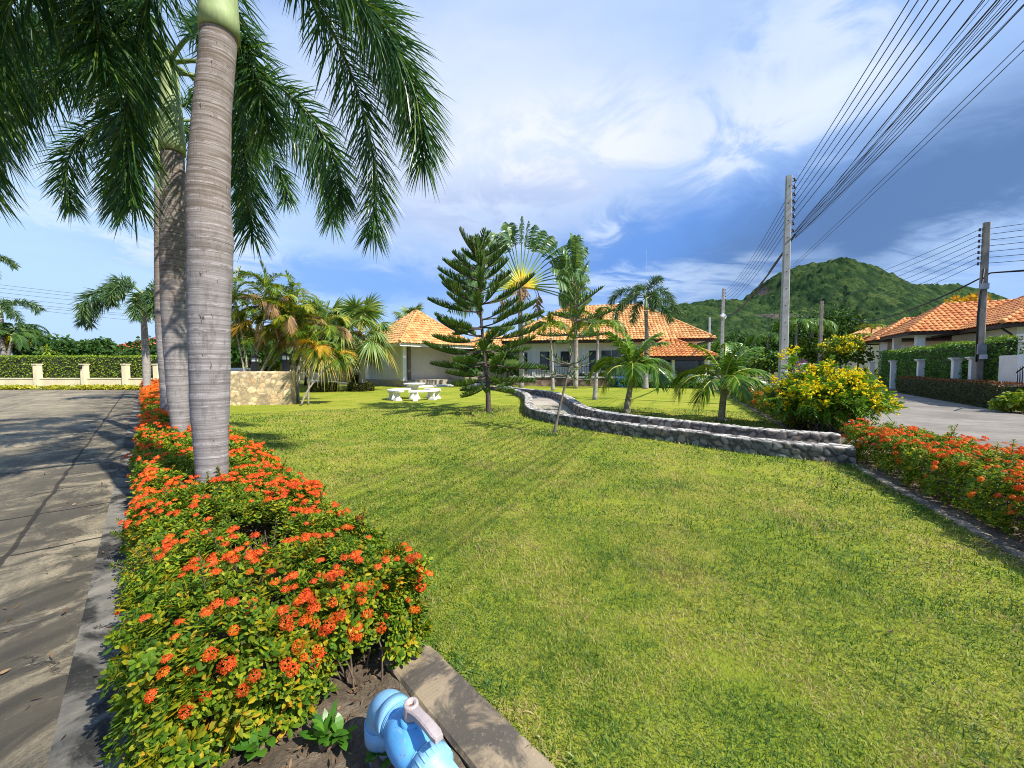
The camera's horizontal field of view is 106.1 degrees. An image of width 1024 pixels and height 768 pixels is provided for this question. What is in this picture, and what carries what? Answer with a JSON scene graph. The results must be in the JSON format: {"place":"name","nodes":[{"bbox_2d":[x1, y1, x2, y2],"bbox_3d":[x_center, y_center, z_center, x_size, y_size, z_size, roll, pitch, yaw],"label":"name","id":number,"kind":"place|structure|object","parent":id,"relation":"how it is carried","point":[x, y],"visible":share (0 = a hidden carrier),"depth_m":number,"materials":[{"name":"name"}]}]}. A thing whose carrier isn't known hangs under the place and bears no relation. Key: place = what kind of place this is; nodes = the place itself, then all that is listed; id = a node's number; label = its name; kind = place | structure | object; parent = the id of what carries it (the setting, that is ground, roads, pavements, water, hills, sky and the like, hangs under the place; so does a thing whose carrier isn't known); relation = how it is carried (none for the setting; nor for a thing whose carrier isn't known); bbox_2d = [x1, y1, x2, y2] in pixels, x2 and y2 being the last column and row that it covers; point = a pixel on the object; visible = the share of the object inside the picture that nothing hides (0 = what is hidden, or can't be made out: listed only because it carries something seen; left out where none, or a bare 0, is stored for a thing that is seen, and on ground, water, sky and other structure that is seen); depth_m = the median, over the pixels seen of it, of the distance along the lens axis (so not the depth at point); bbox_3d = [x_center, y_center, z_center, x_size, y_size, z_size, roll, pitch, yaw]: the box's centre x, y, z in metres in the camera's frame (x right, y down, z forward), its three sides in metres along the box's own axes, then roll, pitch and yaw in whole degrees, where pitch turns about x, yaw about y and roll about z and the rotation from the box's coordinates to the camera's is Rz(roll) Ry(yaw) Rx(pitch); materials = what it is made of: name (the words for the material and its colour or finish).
{"place":"outdoors","nodes":[
{"label":"outdoors","id":0,"kind":"place"},
{"bbox_2d":[0,390,136,767],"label":"road","id":1,"kind":"structure","parent":0,"point":[35,446],"depth_m":3.23,"materials":[{"name":"concrete"}]},
{"bbox_2d":[152,481,465,767],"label":"soil","id":2,"kind":"structure","parent":0,"point":[279,754],"depth_m":1.51,"materials":[{"name":"soil"}]},
{"bbox_2d":[67,272,154,386],"bbox_3d":[-15.840,-2.051,16.403,3.880,5.552,3.477,-2,3,-35],"label":"foxtail palm","id":3,"kind":"object","parent":2,"relation":"on","point":[111,292],"visible":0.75,"depth_m":15.54,"materials":[{"name":"green plant"}]},
{"bbox_2d":[2,33,303,417],"bbox_3d":[-6.529,-2.486,7.211,4.745,7.231,4.802,0,3,0],"label":"foxtail palm","id":4,"kind":"object","parent":2,"relation":"on","point":[65,183],"visible":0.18,"depth_m":7.12,"materials":[{"name":"green plant"}]},
{"bbox_2d":[0,0,360,452],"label":"foxtail palm","id":5,"kind":"object","parent":2,"relation":"on","point":[172,268],"visible":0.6,"depth_m":5.23,"materials":[{"name":"green plant"}]},
{"bbox_2d":[0,0,455,533],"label":"foxtail palm","id":6,"kind":"object","parent":2,"relation":"on","point":[210,234],"visible":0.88,"depth_m":3.84,"materials":[{"name":"green plant"}]},
{"bbox_2d":[233,721,275,761],"bbox_3d":[-0.909,1.288,1.376,0.136,0.088,0.117,1,3,29],"label":"weed","id":7,"kind":"object","parent":2,"relation":"on","point":[253,748],"visible":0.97,"depth_m":1.37,"materials":[{"name":"green plant"}]},
{"bbox_2d":[96,378,434,767],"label":"ixora hedge","id":8,"kind":"object","parent":2,"relation":"on","point":[167,701],"visible":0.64,"depth_m":1.62,"materials":[{"name":"green plant"}]},
{"bbox_2d":[298,699,358,751],"bbox_3d":[-0.670,1.264,1.401,0.221,0.136,0.124,1,3,25],"label":"weed","id":9,"kind":"object","parent":2,"relation":"on","point":[327,732],"visible":1,"depth_m":1.40,"materials":[{"name":"green plant"}]},
{"bbox_2d":[203,649,457,767],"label":"fallen leaves","id":10,"kind":"object","parent":2,"relation":"on","point":[299,747],"visible":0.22,"depth_m":1.44,"materials":[{"name":"brown plant"}]},
{"bbox_2d":[365,750,392,767],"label":"weed","id":11,"kind":"object","parent":2,"relation":"on","point":[375,760],"visible":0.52,"depth_m":1.31,"materials":[{"name":"green plant"}]},
{"bbox_2d":[364,689,458,767],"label":"pipe valve","id":12,"kind":"object","parent":2,"relation":"on","point":[402,730],"visible":1,"depth_m":1.19,"materials":[{"name":"blue plastic"}]},
{"bbox_2d":[0,370,1023,414],"bbox_3d":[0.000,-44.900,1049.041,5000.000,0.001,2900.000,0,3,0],"label":"ground","id":13,"kind":"structure","parent":0,"point":[366,380],"depth_m":24.32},
{"bbox_2d":[0,298,46,355],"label":"foxtail palm","id":14,"kind":"object","parent":13,"relation":"on","point":[9,312],"visible":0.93,"depth_m":29.80,"materials":[{"name":"green plant"}]},
{"bbox_2d":[0,330,47,355],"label":"leaning palm","id":15,"kind":"object","parent":13,"relation":"on","point":[21,340],"visible":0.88,"depth_m":29.31,"materials":[{"name":"green plant"}]},
{"bbox_2d":[0,322,50,355],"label":"leaning palm","id":16,"kind":"object","parent":13,"relation":"on","point":[26,327],"visible":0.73,"depth_m":30.84,"materials":[{"name":"green plant"}]},
{"bbox_2d":[6,337,69,356],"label":"broadleaf tree","id":17,"kind":"object","parent":13,"relation":"on","point":[30,350],"visible":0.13,"depth_m":30.93,"materials":[{"name":"green plant"}]},
{"bbox_2d":[0,384,140,389],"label":"ground cover","id":18,"kind":"object","parent":13,"relation":"on","point":[79,387],"visible":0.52,"depth_m":23.83,"materials":[{"name":"plant"}]},
{"bbox_2d":[32,333,117,356],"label":"broadleaf tree","id":19,"kind":"object","parent":13,"relation":"on","point":[61,346],"visible":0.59,"depth_m":29.11,"materials":[{"name":"green plant"}]},
{"bbox_2d":[0,364,158,388],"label":"boundary wall","id":20,"kind":"structure","parent":13,"relation":"on","point":[37,379],"depth_m":24.83,"materials":[{"name":"paint"}]},
{"bbox_2d":[46,390,140,767],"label":"gutter","id":21,"kind":"object","parent":13,"relation":"on","point":[83,722],"visible":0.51,"depth_m":1.84,"materials":[{"name":"concrete"}]},
{"bbox_2d":[63,336,132,356],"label":"broadleaf tree","id":22,"kind":"object","parent":13,"relation":"on","point":[109,343],"visible":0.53,"depth_m":30.50,"materials":[{"name":"green plant"}]},
{"bbox_2d":[119,336,156,355],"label":"broadleaf tree","id":23,"kind":"object","parent":13,"relation":"on","point":[136,349],"visible":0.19,"depth_m":29.07,"materials":[{"name":"green plant"}]},
{"bbox_2d":[0,354,281,377],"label":"clipped hedge","id":24,"kind":"object","parent":13,"relation":"on","point":[66,366],"visible":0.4,"depth_m":25.21,"materials":[{"name":"green plant"}]},
{"bbox_2d":[300,361,358,382],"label":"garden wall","id":25,"kind":"structure","parent":13,"relation":"on","point":[315,376],"depth_m":36.71,"materials":[{"name":"beige concrete"}]},
{"bbox_2d":[392,302,426,318],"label":"fan palm","id":26,"kind":"object","parent":13,"relation":"on","point":[404,311],"visible":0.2,"depth_m":37.28,"materials":[{"name":"green plant"}]},
{"bbox_2d":[264,509,555,767],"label":"kerb","id":27,"kind":"structure","parent":13,"relation":"on","point":[459,710],"depth_m":1.53,"materials":[{"name":"concrete"}]},
{"bbox_2d":[367,310,474,386],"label":"pavilion","id":28,"kind":"structure","parent":13,"relation":"on","point":[414,355],"depth_m":29.23,"materials":[{"name":"paint"}]},
{"bbox_2d":[471,342,500,365],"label":"broadleaf tree","id":29,"kind":"object","parent":13,"relation":"on","point":[493,346],"visible":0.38,"depth_m":30.29,"materials":[{"name":"green plant"}]},
{"bbox_2d":[488,353,525,382],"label":"broadleaf tree","id":30,"kind":"object","parent":13,"relation":"on","point":[501,370],"visible":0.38,"depth_m":29.08,"materials":[{"name":"green plant"}]},
{"bbox_2d":[465,304,716,381],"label":"house","id":31,"kind":"structure","parent":13,"relation":"on","point":[657,323],"depth_m":30.49,"materials":[{"name":"orange tile"}]},
{"bbox_2d":[719,288,725,377],"bbox_3d":[20.145,-4.560,36.824,0.405,9.062,0.279,1,3,20],"label":"utility pole","id":32,"kind":"object","parent":13,"relation":"on","point":[723,305],"visible":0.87,"depth_m":36.69,"materials":[{"name":"concrete"}]},
{"bbox_2d":[725,234,795,316],"bbox_3d":[14.930,-5.512,24.887,0.177,0.965,25.997,1,3,24],"label":"cable bundle","id":33,"kind":"object","parent":32,"relation":"attached to","point":[763,280],"visible":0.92,"depth_m":18.40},
{"bbox_2d":[713,332,750,359],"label":"broadleaf tree","id":34,"kind":"object","parent":13,"relation":"on","point":[740,337],"visible":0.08,"depth_m":61.47,"materials":[{"name":"green plant"}]},
{"bbox_2d":[818,301,823,363],"bbox_3d":[30.321,-4.100,37.856,0.300,8.053,0.246,1,3,20],"label":"utility pole","id":35,"kind":"object","parent":13,"relation":"on","point":[820,328],"visible":0.7,"depth_m":37.71,"materials":[{"name":"concrete"}]},
{"bbox_2d":[797,335,849,367],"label":"broadleaf tree","id":36,"kind":"object","parent":13,"relation":"on","point":[809,351],"visible":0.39,"depth_m":45.02,"materials":[{"name":"green plant"}]},
{"bbox_2d":[807,302,870,340],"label":"broadleaf tree","id":37,"kind":"object","parent":13,"relation":"on","point":[845,327],"visible":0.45,"depth_m":53.67,"materials":[{"name":"green plant"}]},
{"bbox_2d":[815,334,878,368],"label":"flowering tree","id":38,"kind":"object","parent":13,"relation":"on","point":[844,347],"visible":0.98,"depth_m":35.02,"materials":[{"name":"yellow plant"}]},
{"bbox_2d":[828,326,884,377],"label":"bungalow","id":39,"kind":"object","parent":13,"relation":"on","point":[875,347],"visible":0.08,"depth_m":48.99,"materials":[{"name":"paint"}]},
{"bbox_2d":[714,376,1023,484],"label":"lane","id":40,"kind":"structure","parent":13,"relation":"on","point":[935,416],"depth_m":10.34,"materials":[{"name":"grey concrete"}]},
{"bbox_2d":[743,336,793,375],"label":"broadleaf tree","id":41,"kind":"object","parent":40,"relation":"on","point":[771,345],"visible":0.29,"depth_m":55.66,"materials":[{"name":"green plant"}]},
{"bbox_2d":[745,332,792,378],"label":"coconut palm","id":42,"kind":"object","parent":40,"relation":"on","point":[753,339],"visible":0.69,"depth_m":45.99,"materials":[{"name":"green plant"}]},
{"bbox_2d":[745,350,800,374],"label":"broadleaf tree","id":43,"kind":"object","parent":40,"relation":"on","point":[765,362],"visible":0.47,"depth_m":39.56,"materials":[{"name":"green plant"}]},
{"bbox_2d":[770,318,823,372],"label":"coconut palm","id":44,"kind":"object","parent":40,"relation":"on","point":[808,324],"visible":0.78,"depth_m":44.34,"materials":[{"name":"green plant"}]},
{"bbox_2d":[770,306,833,362],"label":"broadleaf tree","id":45,"kind":"object","parent":40,"relation":"on","point":[801,333],"visible":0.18,"depth_m":55.04,"materials":[{"name":"green plant"}]},
{"bbox_2d":[789,318,837,363],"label":"coconut palm","id":46,"kind":"object","parent":40,"relation":"on","point":[825,322],"visible":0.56,"depth_m":44.82,"materials":[{"name":"green plant"}]},
{"bbox_2d":[862,317,951,379],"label":"garage house","id":47,"kind":"structure","parent":13,"relation":"on","point":[874,339],"depth_m":33.08,"materials":[{"name":"orange tile"}]},
{"bbox_2d":[850,463,1023,562],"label":"kerb","id":48,"kind":"structure","parent":13,"relation":"on","point":[1007,547],"depth_m":3.45,"materials":[{"name":"concrete"}]},
{"bbox_2d":[879,299,1019,349],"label":"carport house","id":49,"kind":"structure","parent":13,"relation":"on","point":[942,318],"depth_m":25.98,"materials":[{"name":"orange tile"}]},
{"bbox_2d":[944,291,991,302],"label":"broadleaf tree","id":50,"kind":"object","parent":13,"relation":"on","point":[972,297],"visible":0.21,"depth_m":29.68,"materials":[{"name":"yellow plant"}]},
{"bbox_2d":[931,295,1023,341],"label":"villa","id":51,"kind":"object","parent":13,"relation":"on","point":[1007,315],"visible":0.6,"depth_m":22.43,"materials":[{"name":"orange tile"}]},
{"bbox_2d":[0,0,1023,354],"label":"sky","id":52,"kind":"structure","parent":0,"point":[666,136],"materials":[{"name":"blue"}]},
{"bbox_2d":[531,395,575,414],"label":"path","id":53,"kind":"structure","parent":0,"point":[542,401],"depth_m":14.26,"materials":[{"name":"concrete"}]},
{"bbox_2d":[229,385,1023,767],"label":"lawn","id":54,"kind":"structure","parent":0,"point":[377,397],"depth_m":2.47,"materials":[{"name":"plant"}]},
{"bbox_2d":[231,333,292,367],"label":"broadleaf tree","id":55,"kind":"object","parent":54,"relation":"on","point":[235,353],"visible":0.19,"depth_m":23.16,"materials":[{"name":"green plant"}]},
{"bbox_2d":[230,371,295,404],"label":"sign wall","id":56,"kind":"structure","parent":54,"relation":"on","point":[262,388],"depth_m":14.18,"materials":[{"name":"stone"}]},
{"bbox_2d":[231,260,332,370],"bbox_3d":[-9.581,-2.074,14.905,5.195,5.707,3.500,0,3,0],"label":"areca palm","id":57,"kind":"object","parent":54,"relation":"on","point":[263,336],"visible":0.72,"depth_m":14.71,"materials":[{"name":"plant"}]},
{"bbox_2d":[256,271,353,401],"bbox_3d":[-8.346,-1.923,15.315,4.068,5.364,3.258,0,3,0],"label":"areca palm","id":58,"kind":"object","parent":54,"relation":"on","point":[304,328],"visible":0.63,"depth_m":15.16,"materials":[{"name":"plant"}]},
{"bbox_2d":[280,296,362,391],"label":"fan palm","id":59,"kind":"object","parent":54,"relation":"on","point":[324,377],"visible":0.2,"depth_m":21.29,"materials":[{"name":"green plant"}]},
{"bbox_2d":[291,332,356,405],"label":"areca palm","id":60,"kind":"object","parent":54,"relation":"on","point":[323,350],"visible":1,"depth_m":13.93,"materials":[{"name":"plant"}]},
{"bbox_2d":[309,381,338,391],"bbox_3d":[-10.739,0.172,22.023,1.615,0.633,1.607,0,3,0],"label":"ground shrub","id":61,"kind":"object","parent":54,"relation":"on","point":[320,386],"visible":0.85,"depth_m":21.54,"materials":[{"name":"green plant"}]},
{"bbox_2d":[327,312,388,381],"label":"fan palm","id":62,"kind":"object","parent":54,"relation":"on","point":[364,327],"visible":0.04,"depth_m":25.39,"materials":[{"name":"green plant"}]},
{"bbox_2d":[317,291,401,389],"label":"fan palm","id":63,"kind":"object","parent":54,"relation":"on","point":[373,347],"visible":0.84,"depth_m":21.67,"materials":[{"name":"green plant"}]},
{"bbox_2d":[346,381,374,391],"bbox_3d":[-8.811,0.170,22.538,1.627,0.662,1.596,0,3,0],"label":"ground shrub","id":64,"kind":"object","parent":54,"relation":"on","point":[361,387],"visible":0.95,"depth_m":22.07,"materials":[{"name":"green plant"}]},
{"bbox_2d":[408,389,438,400],"bbox_3d":[-3.701,0.469,16.174,1.404,0.435,0.508,-2,3,-40],"label":"stone bench","id":65,"kind":"object","parent":54,"relation":"on","point":[432,392],"visible":1,"depth_m":16.06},
{"bbox_2d":[423,226,547,412],"bbox_3d":[-0.772,-1.859,11.542,3.798,5.600,3.850,0,3,0],"label":"norfolk pine","id":66,"kind":"object","parent":54,"relation":"on","point":[477,244],"visible":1,"depth_m":11.44,"materials":[{"name":"green plant"}]},
{"bbox_2d":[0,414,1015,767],"bbox_3d":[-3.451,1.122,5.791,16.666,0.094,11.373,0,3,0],"label":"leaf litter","id":67,"kind":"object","parent":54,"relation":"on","point":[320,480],"visible":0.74,"depth_m":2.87,"materials":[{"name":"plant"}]},
{"bbox_2d":[447,216,588,387],"bbox_3d":[0.334,-4.895,23.821,8.695,10.596,1.692,0,3,-4],"label":"traveller palm","id":68,"kind":"object","parent":54,"relation":"on","point":[510,231],"visible":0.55,"depth_m":23.67,"materials":[{"name":"green plant"}]},
{"bbox_2d":[528,313,572,390],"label":"slim palm","id":69,"kind":"object","parent":54,"relation":"on","point":[550,322],"visible":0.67,"depth_m":22.71,"materials":[{"name":"green plant"}]},
{"bbox_2d":[509,361,626,386],"bbox_3d":[4.568,-0.755,28.205,9.700,1.840,0.420,1,3,12],"label":"railing fence","id":70,"kind":"object","parent":54,"relation":"on","point":[559,381],"visible":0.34,"depth_m":28.29,"materials":[{"name":"metal"}]},
{"bbox_2d":[550,233,591,388],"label":"traveller palm","id":71,"kind":"object","parent":54,"relation":"on","point":[574,244],"visible":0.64,"depth_m":23.67,"materials":[{"name":"green plant"}]},
{"bbox_2d":[532,272,616,432],"bbox_3d":[1.256,-0.563,7.841,1.642,3.350,1.515,0,3,0],"label":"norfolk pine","id":72,"kind":"object","parent":54,"relation":"on","point":[578,308],"visible":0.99,"depth_m":7.93,"materials":[{"name":"green plant"}]},
{"bbox_2d":[566,307,628,399],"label":"slim palm","id":73,"kind":"object","parent":54,"relation":"on","point":[615,324],"visible":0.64,"depth_m":16.23,"materials":[{"name":"green plant"}]},
{"bbox_2d":[585,328,676,412],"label":"coconut palm","id":74,"kind":"object","parent":54,"relation":"on","point":[632,359],"visible":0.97,"depth_m":11.41,"materials":[{"name":"green plant"}]},
{"bbox_2d":[607,275,682,388],"bbox_3d":[8.578,-3.193,24.650,4.296,7.106,4.137,2,3,43],"label":"foxtail palm","id":75,"kind":"object","parent":54,"relation":"on","point":[654,301],"visible":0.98,"depth_m":24.13,"materials":[{"name":"green plant"}]},
{"bbox_2d":[611,378,707,388],"bbox_3d":[9.784,-0.033,25.642,6.223,0.844,0.796,1,3,15],"label":"shrub row","id":76,"kind":"object","parent":54,"relation":"on","point":[651,384],"visible":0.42,"depth_m":25.68,"materials":[{"name":"green plant"}]},
{"bbox_2d":[490,387,855,463],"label":"stone wall","id":77,"kind":"structure","parent":54,"relation":"on","point":[828,452],"depth_m":6.70,"materials":[{"name":"stone"}]},
{"bbox_2d":[505,386,840,443],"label":"stone wall","id":78,"kind":"structure","parent":54,"relation":"on","point":[576,407],"depth_m":7.82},
{"bbox_2d":[637,338,717,387],"bbox_3d":[11.284,-1.571,27.609,5.309,3.503,4.811,1,3,12],"label":"porch","id":79,"kind":"object","parent":54,"relation":"on","point":[690,359],"visible":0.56,"depth_m":26.21,"materials":[{"name":"orange tile"}]},
{"bbox_2d":[669,343,777,421],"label":"coconut palm","id":80,"kind":"object","parent":54,"relation":"on","point":[727,368],"visible":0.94,"depth_m":9.66,"materials":[{"name":"green plant"}]},
{"bbox_2d":[659,257,945,369],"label":"hill","id":81,"kind":"structure","parent":0,"point":[755,314],"depth_m":408.38,"materials":[{"name":"plant"}]},
{"bbox_2d":[713,387,1023,552],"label":"soil","id":82,"kind":"structure","parent":0,"point":[1017,542],"depth_m":4.00,"materials":[{"name":"soil"}]},
{"bbox_2d":[720,383,810,428],"bbox_3d":[9.766,0.273,15.762,1.445,1.034,15.618,1,3,23],"label":"ixora hedge","id":83,"kind":"object","parent":82,"relation":"on","point":[756,402],"visible":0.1,"depth_m":11.29,"materials":[{"name":"green plant"}]},
{"bbox_2d":[778,175,795,379],"bbox_3d":[9.529,-3.063,13.365,0.345,8.141,0.222,1,3,20],"label":"utility pole","id":84,"kind":"object","parent":82,"relation":"on","point":[784,309],"visible":0.89,"depth_m":13.28,"materials":[{"name":"concrete"}]},
{"bbox_2d":[797,0,908,178],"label":"power cable","id":85,"kind":"object","parent":84,"relation":"attached to","point":[859,79],"visible":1,"depth_m":8.20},
{"bbox_2d":[797,0,918,185],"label":"power cable","id":86,"kind":"object","parent":84,"relation":"attached to","point":[865,82],"visible":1,"depth_m":7.96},
{"bbox_2d":[797,0,927,192],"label":"power cable","id":87,"kind":"object","parent":84,"relation":"attached to","point":[870,85],"visible":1,"depth_m":7.75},
{"bbox_2d":[796,0,938,201],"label":"power cable","id":88,"kind":"object","parent":84,"relation":"attached to","point":[876,88],"visible":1,"depth_m":7.43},
{"bbox_2d":[796,0,950,208],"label":"power cable","id":89,"kind":"object","parent":84,"relation":"attached to","point":[885,89],"visible":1,"depth_m":7.08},
{"bbox_2d":[796,0,963,215],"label":"power cable","id":90,"kind":"object","parent":84,"relation":"attached to","point":[892,92],"visible":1,"depth_m":6.84,"materials":[{"name":"rubber"}]},
{"bbox_2d":[793,40,1023,264],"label":"power cable","id":91,"kind":"object","parent":84,"relation":"attached to","point":[933,129],"visible":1,"depth_m":5.76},
{"bbox_2d":[793,50,1023,267],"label":"power cable","id":92,"kind":"object","parent":84,"relation":"attached to","point":[927,142],"visible":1,"depth_m":5.88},
{"bbox_2d":[794,0,1023,238],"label":"cable bundle","id":93,"kind":"object","parent":84,"relation":"attached to","point":[937,71],"visible":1,"depth_m":5.87,"materials":[{"name":"rubber"}]},
{"bbox_2d":[755,345,910,434],"bbox_3d":[6.758,0.113,8.263,2.824,1.905,2.537,0,3,0],"label":"flowering shrub","id":94,"kind":"object","parent":82,"relation":"on","point":[823,391],"visible":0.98,"depth_m":7.87,"materials":[{"name":"yellow plant"}]},
{"bbox_2d":[834,416,1023,537],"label":"ixora hedge","id":95,"kind":"object","parent":82,"relation":"on","point":[967,459],"visible":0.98,"depth_m":3.99,"materials":[{"name":"red plant"}]},
{"bbox_2d":[884,387,1023,413],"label":"soil","id":96,"kind":"structure","parent":0,"point":[889,389],"depth_m":16.12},
{"bbox_2d":[869,357,974,388],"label":"boundary wall","id":97,"kind":"structure","parent":96,"relation":"on","point":[956,365],"depth_m":20.73,"materials":[{"name":"white paint"}]},
{"bbox_2d":[878,334,1017,388],"bbox_3d":[22.763,-0.796,20.981,0.979,2.766,17.036,2,3,32],"label":"tall hedge","id":98,"kind":"object","parent":96,"relation":"on","point":[937,361],"visible":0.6,"depth_m":18.75,"materials":[{"name":"green plant"}]},
{"bbox_2d":[895,376,1023,410],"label":"trimmed hedge","id":99,"kind":"object","parent":96,"relation":"on","point":[979,392],"visible":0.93,"depth_m":15.33,"materials":[{"name":"green plant"}]},
{"bbox_2d":[973,222,990,379],"bbox_3d":[18.462,-2.690,15.153,0.332,7.238,0.337,1,3,30],"label":"utility pole","id":100,"kind":"object","parent":96,"relation":"on","point":[981,354],"visible":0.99,"depth_m":15.11,"materials":[{"name":"concrete"}]},
{"bbox_2d":[854,273,989,320],"bbox_3d":[31.236,-6.318,32.298,0.080,2.676,43.181,2,3,36],"label":"cable bundle","id":101,"kind":"object","parent":100,"relation":"attached to","point":[925,303],"visible":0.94,"depth_m":21.60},
{"bbox_2d":[987,388,1023,412],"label":"croton bush","id":102,"kind":"object","parent":96,"relation":"on","point":[1007,401],"visible":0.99,"depth_m":11.84,"materials":[{"name":"green plant"}]},
{"bbox_2d":[998,355,1023,385],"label":"gate pillar","id":103,"kind":"structure","parent":96,"relation":"on","point":[1009,365],"depth_m":13.07,"materials":[{"name":"paint"}]},
{"bbox_2d":[911,283,1007,301],"bbox_3d":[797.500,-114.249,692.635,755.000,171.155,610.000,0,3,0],"label":"hill","id":104,"kind":"structure","parent":0,"point":[937,290],"depth_m":737.06,"materials":[{"name":"plant"}]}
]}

